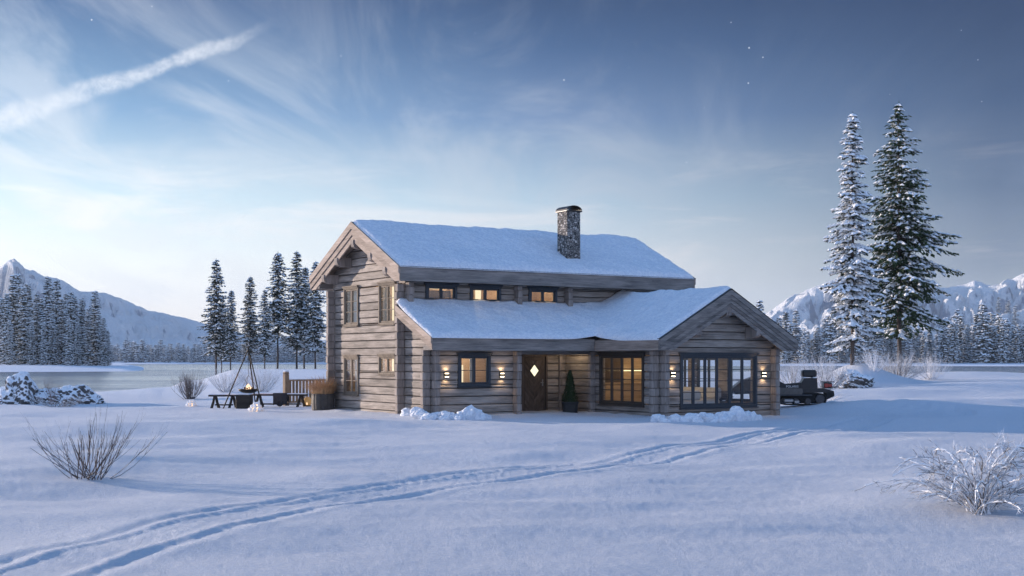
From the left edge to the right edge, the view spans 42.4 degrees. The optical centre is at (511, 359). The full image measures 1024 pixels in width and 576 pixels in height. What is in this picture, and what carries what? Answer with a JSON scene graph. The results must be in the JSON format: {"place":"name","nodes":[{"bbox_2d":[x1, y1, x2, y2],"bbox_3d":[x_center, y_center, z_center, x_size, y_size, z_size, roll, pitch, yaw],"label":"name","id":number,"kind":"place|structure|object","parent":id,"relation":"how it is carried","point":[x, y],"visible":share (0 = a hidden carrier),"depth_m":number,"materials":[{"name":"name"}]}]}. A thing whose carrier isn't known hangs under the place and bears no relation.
{"place":"outdoors","nodes":[
{"label":"outdoors","id":0,"kind":"place"},
{"bbox_2d":[236,394,252,408],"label":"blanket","id":1,"kind":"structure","parent":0,"point":[244,401],"depth_m":45.56,"materials":[{"name":"black fabric"}]},
{"bbox_2d":[0,360,1023,575],"bbox_3d":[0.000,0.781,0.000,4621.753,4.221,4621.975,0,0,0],"label":"snow ground","id":2,"kind":"structure","parent":0,"point":[202,488],"depth_m":17.30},
{"bbox_2d":[0,294,16,364],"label":"spruce","id":3,"kind":"object","parent":2,"relation":"on","point":[6,302],"visible":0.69,"depth_m":295.73,"materials":[{"name":"green plant"}]},
{"bbox_2d":[4,321,15,364],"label":"spruce","id":4,"kind":"object","parent":2,"relation":"on","point":[9,340],"visible":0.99,"depth_m":289.75,"materials":[{"name":"green plant"}]},
{"bbox_2d":[2,274,21,363],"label":"spruce","id":5,"kind":"object","parent":2,"relation":"on","point":[14,295],"visible":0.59,"depth_m":304.66,"materials":[{"name":"green plant"}]},
{"bbox_2d":[12,273,28,363],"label":"spruce","id":6,"kind":"object","parent":2,"relation":"on","point":[19,280],"visible":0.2,"depth_m":317.71,"materials":[{"name":"green plant"}]},
{"bbox_2d":[14,287,31,364],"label":"spruce","id":7,"kind":"object","parent":2,"relation":"on","point":[24,353],"visible":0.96,"depth_m":299.55,"materials":[{"name":"green plant"}]},
{"bbox_2d":[0,371,48,404],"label":"boulder","id":8,"kind":"object","parent":2,"relation":"on","point":[18,388],"visible":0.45,"depth_m":51.40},
{"bbox_2d":[21,283,34,363],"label":"spruce","id":9,"kind":"object","parent":2,"relation":"on","point":[28,287],"visible":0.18,"depth_m":321.63,"materials":[{"name":"green plant"}]},
{"bbox_2d":[26,321,37,364],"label":"spruce","id":10,"kind":"object","parent":2,"relation":"on","point":[31,346],"visible":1,"depth_m":291.81,"materials":[{"name":"green plant"}]},
{"bbox_2d":[28,294,42,363],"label":"spruce","id":11,"kind":"object","parent":2,"relation":"on","point":[36,300],"visible":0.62,"depth_m":305.52,"materials":[{"name":"green plant"}]},
{"bbox_2d":[38,323,48,364],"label":"spruce","id":12,"kind":"object","parent":2,"relation":"on","point":[43,350],"visible":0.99,"depth_m":290.77,"materials":[{"name":"green plant"}]},
{"bbox_2d":[37,277,57,364],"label":"spruce","id":13,"kind":"object","parent":2,"relation":"on","point":[47,307],"visible":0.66,"depth_m":299.61,"materials":[{"name":"green plant"}]},
{"bbox_2d":[46,313,58,364],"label":"spruce","id":14,"kind":"object","parent":2,"relation":"on","point":[52,344],"visible":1,"depth_m":295.77,"materials":[{"name":"green plant"}]},
{"bbox_2d":[48,280,65,363],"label":"spruce","id":15,"kind":"object","parent":2,"relation":"on","point":[56,286],"visible":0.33,"depth_m":311.73,"materials":[{"name":"green plant"}]},
{"bbox_2d":[27,391,90,406],"bbox_3d":[-15.947,1.362,46.446,2.411,0.664,1.049,0,0,0],"label":"grassy shrub","id":16,"kind":"object","parent":2,"relation":"on","point":[64,404],"visible":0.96,"depth_m":46.48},
{"bbox_2d":[55,298,67,364],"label":"spruce","id":17,"kind":"object","parent":2,"relation":"on","point":[60,321],"visible":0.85,"depth_m":299.63,"materials":[{"name":"green plant"}]},
{"bbox_2d":[61,319,73,365],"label":"spruce","id":18,"kind":"object","parent":2,"relation":"on","point":[67,341],"visible":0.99,"depth_m":289.77,"materials":[{"name":"green plant"}]},
{"bbox_2d":[61,291,79,364],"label":"spruce","id":19,"kind":"object","parent":2,"relation":"on","point":[71,311],"visible":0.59,"depth_m":297.72,"materials":[{"name":"green plant"}]},
{"bbox_2d":[46,384,105,403],"bbox_3d":[-17.631,1.850,52.412,3.007,1.783,1.822,0,0,-6],"label":"boulder","id":20,"kind":"object","parent":2,"relation":"on","point":[69,392],"visible":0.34,"depth_m":52.01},
{"bbox_2d":[72,322,82,365],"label":"spruce","id":21,"kind":"object","parent":2,"relation":"on","point":[77,359],"visible":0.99,"depth_m":293.80,"materials":[{"name":"green plant"}]},
{"bbox_2d":[73,298,87,363],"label":"spruce","id":22,"kind":"object","parent":2,"relation":"on","point":[82,319],"visible":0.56,"depth_m":307.56,"materials":[{"name":"green plant"}]},
{"bbox_2d":[81,308,94,365],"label":"spruce","id":23,"kind":"object","parent":2,"relation":"on","point":[88,323],"visible":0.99,"depth_m":299.68,"materials":[{"name":"green plant"}]},
{"bbox_2d":[88,291,103,365],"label":"spruce","id":24,"kind":"object","parent":2,"relation":"on","point":[96,329],"visible":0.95,"depth_m":301.58,"materials":[{"name":"green plant"}]},
{"bbox_2d":[23,403,170,479],"bbox_3d":[-6.080,1.107,18.820,2.423,1.266,2.147,0,0,32],"label":"bare shrub","id":25,"kind":"object","parent":2,"relation":"on","point":[89,473],"visible":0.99,"depth_m":18.82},
{"bbox_2d":[97,318,109,365],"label":"spruce","id":26,"kind":"object","parent":2,"relation":"on","point":[104,358],"visible":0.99,"depth_m":299.77,"materials":[{"name":"green plant"}]},
{"bbox_2d":[104,330,112,365],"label":"spruce","id":27,"kind":"object","parent":2,"relation":"on","point":[108,355],"visible":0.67,"depth_m":305.85,"materials":[{"name":"green plant"}]},
{"bbox_2d":[121,339,130,362],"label":"spruce","id":28,"kind":"object","parent":2,"relation":"on","point":[125,349],"visible":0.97,"depth_m":775.56,"materials":[{"name":"green plant"}]},
{"bbox_2d":[133,343,140,362],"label":"spruce","id":29,"kind":"object","parent":2,"relation":"on","point":[137,354],"visible":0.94,"depth_m":775.61,"materials":[{"name":"green plant"}]},
{"bbox_2d":[139,339,148,361],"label":"spruce","id":30,"kind":"object","parent":2,"relation":"on","point":[143,350],"visible":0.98,"depth_m":779.74,"materials":[{"name":"green plant"}]},
{"bbox_2d":[170,369,210,398],"bbox_3d":[-13.914,0.911,57.083,1.800,1.647,1.728,0,0,0],"label":"bare shrub","id":31,"kind":"object","parent":2,"relation":"on","point":[188,388],"visible":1,"depth_m":56.90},
{"bbox_2d":[199,341,209,362],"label":"spruce","id":32,"kind":"object","parent":2,"relation":"on","point":[204,358],"visible":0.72,"depth_m":784.01,"materials":[{"name":"green plant"}]},
{"bbox_2d":[196,260,229,374],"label":"spruce","id":33,"kind":"object","parent":2,"relation":"on","point":[216,321],"visible":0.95,"depth_m":150.68,"materials":[{"name":"green plant"}]},
{"bbox_2d":[211,299,231,372],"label":"spruce","id":34,"kind":"object","parent":2,"relation":"on","point":[222,354],"visible":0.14,"depth_m":157.77,"materials":[{"name":"green plant"}]},
{"bbox_2d":[208,394,235,407],"bbox_3d":[-10.145,1.466,46.499,1.050,0.533,0.406,0,0,-4],"label":"bench","id":35,"kind":"object","parent":2,"relation":"on","point":[216,396],"visible":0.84,"depth_m":46.36,"materials":[{"name":"brown wood"}]},
{"bbox_2d":[204,368,249,391],"bbox_3d":[-13.534,0.813,62.092,2.236,1.486,2.435,0,0,-43],"label":"frosted shrub","id":36,"kind":"object","parent":2,"relation":"on","point":[215,382],"visible":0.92,"depth_m":61.95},
{"bbox_2d":[216,290,241,368],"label":"spruce","id":37,"kind":"object","parent":2,"relation":"on","point":[230,338],"visible":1,"depth_m":149.82,"materials":[{"name":"green plant"}]},
{"bbox_2d":[223,346,262,407],"bbox_3d":[-9.285,0.631,46.064,1.484,2.210,1.414,0,0,0],"label":"fire tripod","id":38,"kind":"object","parent":2,"relation":"on","point":[250,359],"visible":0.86,"depth_m":45.84,"materials":[{"name":"metal"}]},
{"bbox_2d":[238,352,257,392],"bbox_3d":[-9.186,0.434,46.000,0.714,1.440,0.714,0,0,0],"label":"fire bowl","id":39,"kind":"object","parent":38,"relation":"hanging from","point":[247,389],"visible":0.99,"depth_m":45.85,"materials":[{"name":"metal"}]},
{"bbox_2d":[237,277,260,355],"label":"spruce","id":40,"kind":"object","parent":2,"relation":"on","point":[249,322],"visible":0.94,"depth_m":152.67,"materials":[{"name":"green plant"}]},
{"bbox_2d":[248,402,263,410],"bbox_3d":[-8.298,1.509,42.799,0.501,0.311,0.505,0,0,-22],"label":"snow lantern","id":41,"kind":"object","parent":2,"relation":"on","point":[255,406],"visible":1,"depth_m":42.69,"materials":[{"name":"white"}]},
{"bbox_2d":[224,359,291,391],"bbox_3d":[-12.282,0.602,63.983,2.998,2.011,3.225,0,0,0],"label":"frosted shrub","id":42,"kind":"object","parent":2,"relation":"on","point":[269,386],"visible":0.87,"depth_m":63.89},
{"bbox_2d":[252,290,277,368],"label":"spruce","id":43,"kind":"object","parent":2,"relation":"on","point":[262,340],"visible":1,"depth_m":148.78,"materials":[{"name":"green plant"}]},
{"bbox_2d":[258,253,292,368],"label":"spruce","id":44,"kind":"object","parent":2,"relation":"on","point":[276,305],"visible":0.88,"depth_m":151.55,"materials":[{"name":"green plant"}]},
{"bbox_2d":[252,393,307,406],"bbox_3d":[-8.261,1.453,46.999,1.950,0.533,0.406,0,0,3],"label":"bench","id":45,"kind":"object","parent":2,"relation":"on","point":[301,398],"visible":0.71,"depth_m":46.87,"materials":[{"name":"brown wood"}]},
{"bbox_2d":[273,393,288,406],"bbox_3d":[-8.220,1.412,46.998,0.519,0.480,0.415,0,0,3],"label":"blanket","id":46,"kind":"object","parent":45,"relation":"on","point":[280,399],"visible":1,"depth_m":46.81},
{"bbox_2d":[278,252,313,368],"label":"spruce","id":47,"kind":"object","parent":2,"relation":"on","point":[295,319],"visible":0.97,"depth_m":151.64,"materials":[{"name":"green plant"}]},
{"bbox_2d":[285,267,316,368],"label":"spruce","id":48,"kind":"object","parent":2,"relation":"on","point":[304,277],"visible":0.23,"depth_m":157.87,"materials":[{"name":"green plant"}]},
{"bbox_2d":[283,371,325,405],"bbox_3d":[-7.768,1.154,49.816,1.999,1.510,0.200,0,0,-43],"label":"wooden railing","id":49,"kind":"object","parent":2,"relation":"on","point":[286,386],"visible":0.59,"depth_m":49.41,"materials":[{"name":"brown wood"}]},
{"bbox_2d":[298,262,325,368],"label":"spruce","id":50,"kind":"object","parent":2,"relation":"on","point":[317,327],"visible":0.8,"depth_m":149.59,"materials":[{"name":"green plant"}]},
{"bbox_2d":[288,375,345,410],"bbox_3d":[-6.151,1.054,43.220,2.344,1.221,2.323,0,0,20],"label":"planter","id":51,"kind":"object","parent":2,"relation":"on","point":[322,395],"visible":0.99,"depth_m":42.99,"materials":[{"name":"wood"}]},
{"bbox_2d":[400,404,491,419],"bbox_3d":[-2.177,1.595,37.516,3.149,0.706,1.462,0,0,34],"label":"snow heap","id":52,"kind":"object","parent":2,"relation":"on","point":[471,412],"visible":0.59,"depth_m":36.87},
{"bbox_2d":[309,205,798,415],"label":"log house","id":53,"kind":"structure","parent":2,"relation":"on","point":[454,319],"depth_m":40.74,"materials":[{"name":"brown wood"}]},
{"bbox_2d":[342,285,359,326],"bbox_3d":[-5.192,-1.730,42.627,0.135,1.330,1.130,0,0,-33],"label":"window","id":54,"kind":"structure","parent":53,"relation":"in","point":[352,288],"depth_m":42.61,"materials":[{"name":"beige wood"}]},
{"bbox_2d":[342,355,359,395],"bbox_3d":[-5.192,0.490,42.627,0.135,1.330,1.130,0,0,-33],"label":"window","id":55,"kind":"structure","parent":53,"relation":"in","point":[345,357],"depth_m":42.61,"materials":[{"name":"beige wood"}]},
{"bbox_2d":[377,354,395,375],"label":"window","id":56,"kind":"structure","parent":53,"relation":"in","point":[380,356],"depth_m":40.49,"materials":[{"name":"beige wood"}]},
{"bbox_2d":[377,281,397,325],"bbox_3d":[-3.826,-1.730,40.477,0.135,1.350,1.180,0,0,-32],"label":"window","id":57,"kind":"structure","parent":53,"relation":"in","point":[388,284],"depth_m":40.49,"materials":[{"name":"beige wood"}]},
{"bbox_2d":[424,282,458,298],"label":"window","id":58,"kind":"structure","parent":53,"relation":"in","point":[428,285],"depth_m":40.18,"materials":[{"name":"grey paint"}]},
{"bbox_2d":[456,352,492,387],"bbox_3d":[-1.113,0.295,38.947,1.220,1.040,0.135,0,0,-33],"label":"window","id":59,"kind":"structure","parent":53,"relation":"in","point":[473,355],"depth_m":38.94,"materials":[{"name":"grey paint"}]},
{"bbox_2d":[468,284,502,300],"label":"window","id":60,"kind":"structure","parent":53,"relation":"in","point":[484,287],"depth_m":41.03,"materials":[{"name":"grey paint"}]},
{"bbox_2d":[524,357,544,410],"bbox_3d":[0.710,0.818,42.048,0.830,1.825,0.127,0,0,-32],"label":"door","id":61,"kind":"structure","parent":53,"relation":"in","point":[534,367],"depth_m":42.05,"materials":[{"name":"brown wood"}]},
{"bbox_2d":[527,286,558,301],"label":"window","id":62,"kind":"structure","parent":53,"relation":"in","point":[531,289],"depth_m":42.17,"materials":[{"name":"grey paint"}]},
{"bbox_2d":[561,370,578,412],"bbox_3d":[1.809,1.035,41.248,0.548,1.470,0.545,0,0,0],"label":"potted thuja","id":63,"kind":"object","parent":53,"relation":"on","point":[570,405],"visible":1,"depth_m":41.09,"materials":[{"name":"green plant"}]},
{"bbox_2d":[597,352,645,406],"bbox_3d":[3.325,0.585,40.159,0.135,1.640,2.320,0,0,-32],"label":"window","id":64,"kind":"structure","parent":53,"relation":"in","point":[602,355],"depth_m":40.16,"materials":[{"name":"brown paint"}]},
{"bbox_2d":[696,358,721,400],"bbox_3d":[6.523,0.620,43.656,0.095,1.500,1.200,0,0,-33],"label":"window","id":65,"kind":"structure","parent":53,"relation":"in","point":[698,359],"depth_m":44.04,"materials":[{"name":"grey paint"}]},
{"bbox_2d":[678,352,759,409],"bbox_3d":[6.258,0.620,39.850,3.160,1.690,0.135,0,0,-33],"label":"window","id":66,"kind":"structure","parent":53,"relation":"in","point":[705,355],"depth_m":39.80,"materials":[{"name":"grey paint"}]},
{"bbox_2d":[731,359,751,401],"bbox_3d":[7.382,0.620,42.306,0.095,1.500,1.200,0,0,-33],"label":"window","id":67,"kind":"structure","parent":53,"relation":"in","point":[732,399],"depth_m":42.52,"materials":[{"name":"grey paint"}]},
{"bbox_2d":[650,406,762,422],"bbox_3d":[5.579,1.625,36.171,3.560,0.726,1.236,0,0,-22],"label":"snow heap","id":68,"kind":"object","parent":2,"relation":"on","point":[736,413],"visible":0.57,"depth_m":35.88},
{"bbox_2d":[725,370,835,404],"bbox_3d":[8.961,0.861,44.002,3.637,1.343,0.974,0,0,3],"label":"snowmobile","id":69,"kind":"object","parent":2,"relation":"on","point":[806,391],"visible":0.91,"depth_m":43.76,"materials":[{"name":"black plastic"}]},
{"bbox_2d":[782,311,790,361],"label":"spruce","id":70,"kind":"object","parent":2,"relation":"on","point":[785,316],"visible":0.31,"depth_m":576.45,"materials":[{"name":"green plant"}]},
{"bbox_2d":[785,323,795,362],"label":"spruce","id":71,"kind":"object","parent":2,"relation":"on","point":[789,354],"visible":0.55,"depth_m":555.47,"materials":[{"name":"green plant"}]},
{"bbox_2d":[791,309,802,362],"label":"spruce","id":72,"kind":"object","parent":2,"relation":"on","point":[796,329],"visible":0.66,"depth_m":559.23,"materials":[{"name":"green plant"}]},
{"bbox_2d":[779,356,823,383],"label":"frosted shrub","id":73,"kind":"object","parent":2,"relation":"on","point":[791,379],"visible":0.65,"depth_m":65.74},
{"bbox_2d":[798,328,809,363],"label":"spruce","id":74,"kind":"object","parent":2,"relation":"on","point":[802,354],"visible":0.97,"depth_m":545.20,"materials":[{"name":"green plant"}]},
{"bbox_2d":[804,331,812,362],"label":"spruce","id":75,"kind":"object","parent":2,"relation":"on","point":[808,337],"visible":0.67,"depth_m":569.58,"materials":[{"name":"green plant"}]},
{"bbox_2d":[812,327,821,362],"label":"spruce","id":76,"kind":"object","parent":2,"relation":"on","point":[817,340],"visible":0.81,"depth_m":572.76,"materials":[{"name":"green plant"}]},
{"bbox_2d":[780,353,857,389],"bbox_3d":[14.046,0.339,59.958,3.713,2.200,3.608,0,0,14],"label":"frosted shrub","id":77,"kind":"object","parent":2,"relation":"on","point":[828,374],"visible":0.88,"depth_m":59.94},
{"bbox_2d":[821,316,834,361],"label":"spruce","id":78,"kind":"object","parent":2,"relation":"on","point":[826,341],"visible":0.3,"depth_m":558.01,"materials":[{"name":"green plant"}]},
{"bbox_2d":[822,314,838,363],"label":"spruce","id":79,"kind":"object","parent":2,"relation":"on","point":[830,333],"visible":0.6,"depth_m":545.21,"materials":[{"name":"green plant"}]},
{"bbox_2d":[832,369,874,388],"bbox_3d":[16.243,1.088,62.542,2.040,1.290,1.962,0,0,-11],"label":"boulder","id":80,"kind":"object","parent":2,"relation":"on","point":[862,381],"visible":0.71,"depth_m":61.88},
{"bbox_2d":[818,113,889,364],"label":"tall spruce","id":81,"kind":"object","parent":2,"relation":"on","point":[848,291],"visible":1,"depth_m":67.22,"materials":[{"name":"white plant"}]},
{"bbox_2d":[847,322,861,363],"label":"spruce","id":82,"kind":"object","parent":2,"relation":"on","point":[857,350],"visible":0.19,"depth_m":543.22,"materials":[{"name":"green plant"}]},
{"bbox_2d":[861,317,878,363],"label":"spruce","id":83,"kind":"object","parent":2,"relation":"on","point":[871,343],"visible":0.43,"depth_m":542.17,"materials":[{"name":"green plant"}]},
{"bbox_2d":[864,319,881,362],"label":"spruce","id":84,"kind":"object","parent":2,"relation":"on","point":[876,341],"visible":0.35,"depth_m":544.96,"materials":[{"name":"green plant"}]},
{"bbox_2d":[856,343,892,371],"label":"frosted shrub","id":85,"kind":"object","parent":2,"relation":"on","point":[871,365],"visible":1,"depth_m":66.06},
{"bbox_2d":[841,343,940,378],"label":"frosted shrub","id":86,"kind":"object","parent":2,"relation":"on","point":[904,369],"visible":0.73,"depth_m":70.07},
{"bbox_2d":[902,325,914,362],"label":"spruce","id":87,"kind":"object","parent":2,"relation":"on","point":[908,345],"visible":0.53,"depth_m":551.20,"materials":[{"name":"green plant"}]},
{"bbox_2d":[861,103,964,374],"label":"tall spruce","id":88,"kind":"object","parent":2,"relation":"on","point":[913,283],"visible":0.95,"depth_m":71.62,"materials":[{"name":"green plant"}]},
{"bbox_2d":[912,328,921,362],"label":"spruce","id":89,"kind":"object","parent":2,"relation":"on","point":[917,339],"visible":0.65,"depth_m":575.06,"materials":[{"name":"green plant"}]},
{"bbox_2d":[918,331,925,362],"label":"spruce","id":90,"kind":"object","parent":2,"relation":"on","point":[923,339],"visible":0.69,"depth_m":562.48,"materials":[{"name":"green plant"}]},
{"bbox_2d":[926,326,933,362],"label":"spruce","id":91,"kind":"object","parent":2,"relation":"on","point":[929,338],"visible":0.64,"depth_m":575.65,"materials":[{"name":"green plant"}]},
{"bbox_2d":[912,353,953,379],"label":"frosted shrub","id":92,"kind":"object","parent":2,"relation":"on","point":[929,376],"visible":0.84,"depth_m":72.88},
{"bbox_2d":[851,429,1023,514],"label":"frosted shrub","id":93,"kind":"object","parent":2,"relation":"on","point":[984,496],"visible":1,"depth_m":14.23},
{"bbox_2d":[932,331,942,363],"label":"spruce","id":94,"kind":"object","parent":2,"relation":"on","point":[936,343],"visible":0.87,"depth_m":540.61,"materials":[{"name":"green plant"}]},
{"bbox_2d":[938,319,949,362],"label":"spruce","id":95,"kind":"object","parent":2,"relation":"on","point":[943,340],"visible":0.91,"depth_m":541.54,"materials":[{"name":"green plant"}]},
{"bbox_2d":[947,319,961,362],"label":"spruce","id":96,"kind":"object","parent":2,"relation":"on","point":[953,350],"visible":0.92,"depth_m":541.39,"materials":[{"name":"green plant"}]},
{"bbox_2d":[955,314,967,362],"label":"spruce","id":97,"kind":"object","parent":2,"relation":"on","point":[960,324],"visible":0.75,"depth_m":555.65,"materials":[{"name":"green plant"}]},
{"bbox_2d":[959,332,969,362],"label":"spruce","id":98,"kind":"object","parent":2,"relation":"on","point":[964,352],"visible":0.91,"depth_m":550.94,"materials":[{"name":"green plant"}]},
{"bbox_2d":[963,328,971,362],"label":"spruce","id":99,"kind":"object","parent":2,"relation":"on","point":[967,340],"visible":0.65,"depth_m":558.31,"materials":[{"name":"green plant"}]},
{"bbox_2d":[968,327,978,362],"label":"spruce","id":100,"kind":"object","parent":2,"relation":"on","point":[972,341],"visible":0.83,"depth_m":547.95,"materials":[{"name":"green plant"}]},
{"bbox_2d":[972,303,994,362],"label":"spruce","id":101,"kind":"object","parent":2,"relation":"on","point":[982,355],"visible":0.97,"depth_m":540.36,"materials":[{"name":"green plant"}]},
{"bbox_2d":[982,315,994,362],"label":"spruce","id":102,"kind":"object","parent":2,"relation":"on","point":[989,337],"visible":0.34,"depth_m":558.81,"materials":[{"name":"green plant"}]},
{"bbox_2d":[989,326,998,362],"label":"spruce","id":103,"kind":"object","parent":2,"relation":"on","point":[994,342],"visible":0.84,"depth_m":558.03,"materials":[{"name":"green plant"}]},
{"bbox_2d":[994,313,1001,362],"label":"spruce","id":104,"kind":"object","parent":2,"relation":"on","point":[997,318],"visible":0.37,"depth_m":569.71,"materials":[{"name":"green plant"}]},
{"bbox_2d":[994,318,1009,362],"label":"spruce","id":105,"kind":"object","parent":2,"relation":"on","point":[1002,346],"visible":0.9,"depth_m":539.93,"materials":[{"name":"green plant"}]},
{"bbox_2d":[1003,318,1012,362],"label":"spruce","id":106,"kind":"object","parent":2,"relation":"on","point":[1008,336],"visible":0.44,"depth_m":546.10,"materials":[{"name":"green plant"}]},
{"bbox_2d":[1010,326,1021,362],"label":"spruce","id":107,"kind":"object","parent":2,"relation":"on","point":[1015,351],"visible":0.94,"depth_m":543.76,"materials":[{"name":"green plant"}]},
{"bbox_2d":[1018,325,1023,362],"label":"spruce","id":108,"kind":"object","parent":2,"relation":"on","point":[1021,342],"visible":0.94,"depth_m":544.26,"materials":[{"name":"green plant"}]},
{"bbox_2d":[0,259,1023,356],"bbox_3d":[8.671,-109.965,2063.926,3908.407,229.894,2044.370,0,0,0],"label":"mountains","id":109,"kind":"structure","parent":0,"point":[127,320],"depth_m":2280.20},
{"bbox_2d":[0,364,1023,390],"bbox_3d":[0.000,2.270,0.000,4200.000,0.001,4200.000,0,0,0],"label":"water","id":110,"kind":"structure","parent":0,"point":[155,375],"depth_m":221.96,"materials":[{"name":"grey liquid"}]},
{"bbox_2d":[0,0,1023,339],"label":"sky","id":111,"kind":"structure","parent":0,"point":[145,145],"materials":[{"name":"blue"}]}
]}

